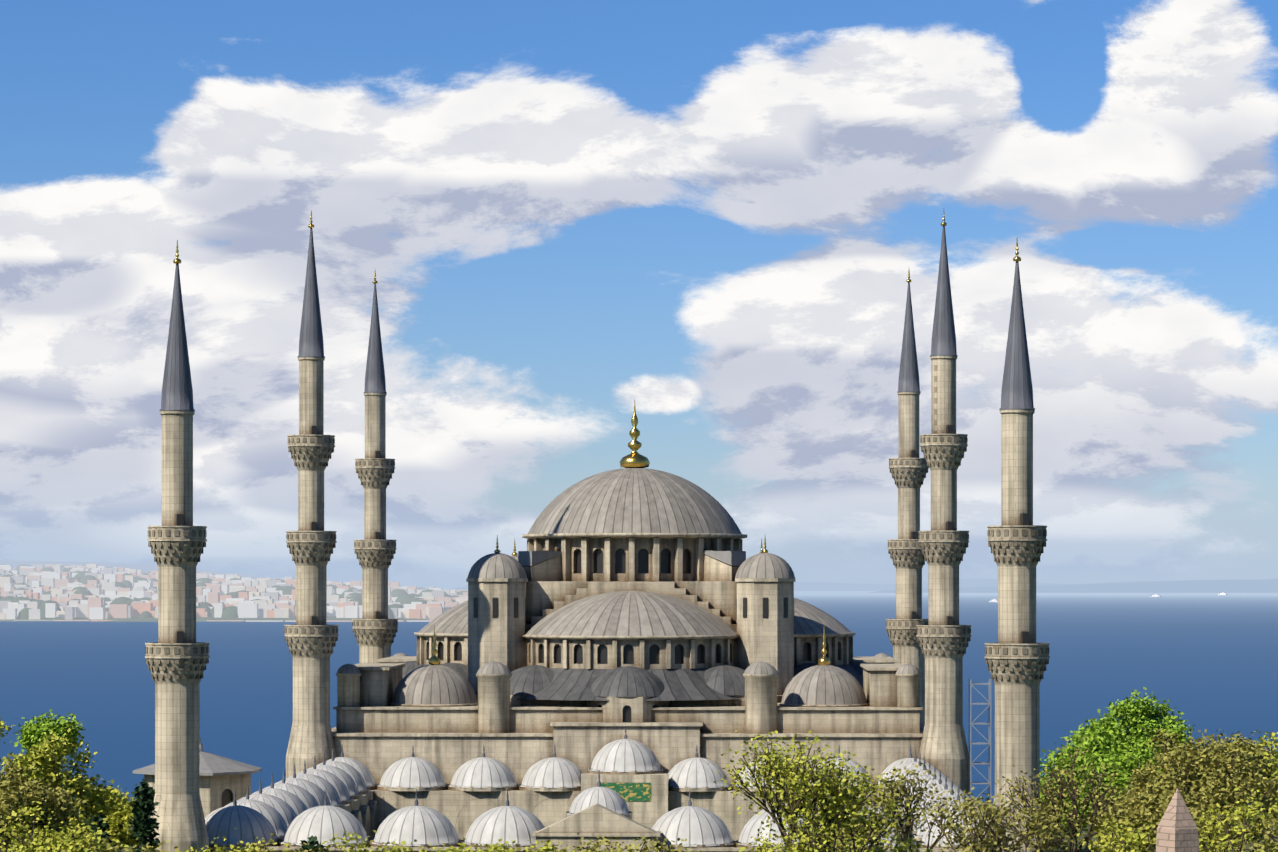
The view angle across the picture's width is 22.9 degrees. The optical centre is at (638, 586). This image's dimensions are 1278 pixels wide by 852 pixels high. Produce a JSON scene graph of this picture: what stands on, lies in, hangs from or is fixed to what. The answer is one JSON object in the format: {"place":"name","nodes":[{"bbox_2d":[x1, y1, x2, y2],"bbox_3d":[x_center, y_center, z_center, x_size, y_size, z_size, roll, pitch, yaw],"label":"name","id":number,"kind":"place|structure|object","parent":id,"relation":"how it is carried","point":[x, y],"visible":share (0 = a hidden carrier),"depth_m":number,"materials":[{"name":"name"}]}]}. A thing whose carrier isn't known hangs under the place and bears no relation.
{"place":"outdoors","nodes":[
{"label":"outdoors","id":0,"kind":"place"},
{"bbox_2d":[0,560,272,579],"bbox_3d":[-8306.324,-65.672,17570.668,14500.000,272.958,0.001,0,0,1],"label":"ridge","id":1,"kind":"structure","parent":0,"point":[144,568],"depth_m":17430.82,"materials":[{"name":"grey"}]},
{"bbox_2d":[144,774,250,817],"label":"pavilion walls","id":2,"kind":"structure","parent":0,"point":[212,788],"depth_m":304.28,"materials":[{"name":"beige stone"}]},
{"bbox_2d":[154,789,231,806],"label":"pavilion window","id":3,"kind":"structure","parent":2,"relation":"in","point":[226,797],"depth_m":305.13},
{"bbox_2d":[133,738,261,775],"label":"pavilion roof","id":4,"kind":"structure","parent":2,"relation":"on","point":[211,764],"depth_m":305.48,"materials":[{"name":"grey metal"}]},
{"bbox_2d":[173,209,1020,664],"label":"finials","id":5,"kind":"object","parent":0,"point":[633,459],"visible":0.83,"depth_m":347.84,"materials":[{"name":"gold metal"}]},
{"bbox_2d":[176,425,1028,851],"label":"mosque","id":6,"kind":"structure","parent":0,"point":[377,732],"depth_m":321.96,"materials":[{"name":"beige stone"}]},
{"bbox_2d":[205,550,987,846],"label":"small domes","id":7,"kind":"structure","parent":6,"relation":"on","point":[291,810],"depth_m":252.95,"materials":[{"name":"grey metal"}]},
{"bbox_2d":[601,783,650,800],"bbox_3d":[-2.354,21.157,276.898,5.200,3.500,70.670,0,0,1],"label":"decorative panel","id":8,"kind":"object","parent":6,"relation":"attached to","point":[633,791],"depth_m":312.14,"materials":[{"name":"green tile"}]},
{"bbox_2d":[337,468,919,704],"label":"mosque domes","id":9,"kind":"structure","parent":6,"relation":"on","point":[634,500],"depth_m":333.37,"materials":[{"name":"grey metal"}]},
{"bbox_2d":[403,661,869,700],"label":"roof","id":10,"kind":"structure","parent":6,"relation":"on","point":[540,682],"depth_m":325.29,"materials":[{"name":"grey metal"}]},
{"bbox_2d":[0,588,1277,804],"bbox_3d":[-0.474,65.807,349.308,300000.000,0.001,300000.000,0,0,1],"label":"sea","id":11,"kind":"structure","parent":0,"point":[1204,662],"depth_m":2472.95,"materials":[{"name":"blue liquid"}]},
{"bbox_2d":[0,564,467,621],"bbox_3d":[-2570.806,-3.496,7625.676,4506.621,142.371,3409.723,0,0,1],"label":"city","id":12,"kind":"object","parent":11,"relation":"on","point":[270,603],"visible":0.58,"depth_m":6661.46},
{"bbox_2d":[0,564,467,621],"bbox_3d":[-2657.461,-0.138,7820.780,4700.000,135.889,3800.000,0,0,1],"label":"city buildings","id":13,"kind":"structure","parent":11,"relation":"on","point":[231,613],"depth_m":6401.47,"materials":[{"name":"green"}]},
{"bbox_2d":[989,592,1226,601],"bbox_3d":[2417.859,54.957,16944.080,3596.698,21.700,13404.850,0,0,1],"label":"ships","id":14,"kind":"object","parent":11,"relation":"on","point":[1155,595],"visible":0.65,"depth_m":19402.70,"materials":[{"name":"white"}]},
{"bbox_2d":[0,0,1277,587],"label":"sky","id":15,"kind":"structure","parent":0,"point":[714,217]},
{"bbox_2d":[13,805,1277,851],"bbox_3d":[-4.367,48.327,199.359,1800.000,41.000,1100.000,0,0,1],"label":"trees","id":16,"kind":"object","parent":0,"point":[1079,831],"depth_m":344.81,"materials":[{"name":"green plant"}]},
{"bbox_2d":[145,356,1049,851],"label":"minaret","id":17,"kind":"object","parent":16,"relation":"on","point":[311,740],"visible":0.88,"depth_m":317.05,"materials":[{"name":"beige stone"}]},
{"bbox_2d":[145,437,1048,679],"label":"balconies","id":18,"kind":"structure","parent":17,"relation":"attached to","point":[1005,650],"depth_m":317.43,"materials":[{"name":"grey stone"}]},
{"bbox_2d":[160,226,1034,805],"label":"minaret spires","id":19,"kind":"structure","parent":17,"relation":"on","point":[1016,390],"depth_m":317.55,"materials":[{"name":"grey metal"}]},
{"bbox_2d":[0,704,1277,851],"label":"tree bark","id":20,"kind":"object","parent":16,"relation":"on","point":[973,836],"visible":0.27,"depth_m":201.51,"materials":[{"name":"plant"}]},
{"bbox_2d":[84,779,325,851],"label":"dark leaf","id":21,"kind":"object","parent":20,"relation":"attached to","point":[143,808],"visible":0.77,"depth_m":220.17,"materials":[{"name":"green plant"}]},
{"bbox_2d":[0,725,1277,851],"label":"olive leaf","id":22,"kind":"object","parent":20,"relation":"attached to","point":[1159,800],"visible":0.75,"depth_m":213.81,"materials":[{"name":"green plant"}]},
{"bbox_2d":[0,715,1277,851],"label":"yellow leaf","id":23,"kind":"object","parent":20,"relation":"attached to","point":[113,800],"visible":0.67,"depth_m":196.73,"materials":[{"name":"yellow plant"}]},
{"bbox_2d":[10,687,1277,850],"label":"green leaf","id":24,"kind":"object","parent":20,"relation":"attached to","point":[1116,752],"visible":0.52,"depth_m":277.53,"materials":[{"name":"green plant"}]},
{"bbox_2d":[969,679,990,812],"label":"scaffold","id":25,"kind":"object","parent":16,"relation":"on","point":[988,742],"visible":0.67,"depth_m":317.27,"materials":[{"name":"grey"}]},
{"bbox_2d":[1156,788,1198,851],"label":"obelisk","id":26,"kind":"object","parent":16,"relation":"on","point":[1177,829],"visible":1,"depth_m":186.95,"materials":[{"name":"stone"}]},
{"bbox_2d":[448,578,1277,590],"bbox_3d":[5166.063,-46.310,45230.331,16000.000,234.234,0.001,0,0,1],"label":"ridge","id":27,"kind":"structure","parent":0,"point":[831,586],"depth_m":45278.00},
{"bbox_2d":[869,580,1277,592],"bbox_3d":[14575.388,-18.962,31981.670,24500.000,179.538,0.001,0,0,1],"label":"ridge","id":28,"kind":"structure","parent":0,"point":[1228,586],"depth_m":32221.81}
]}

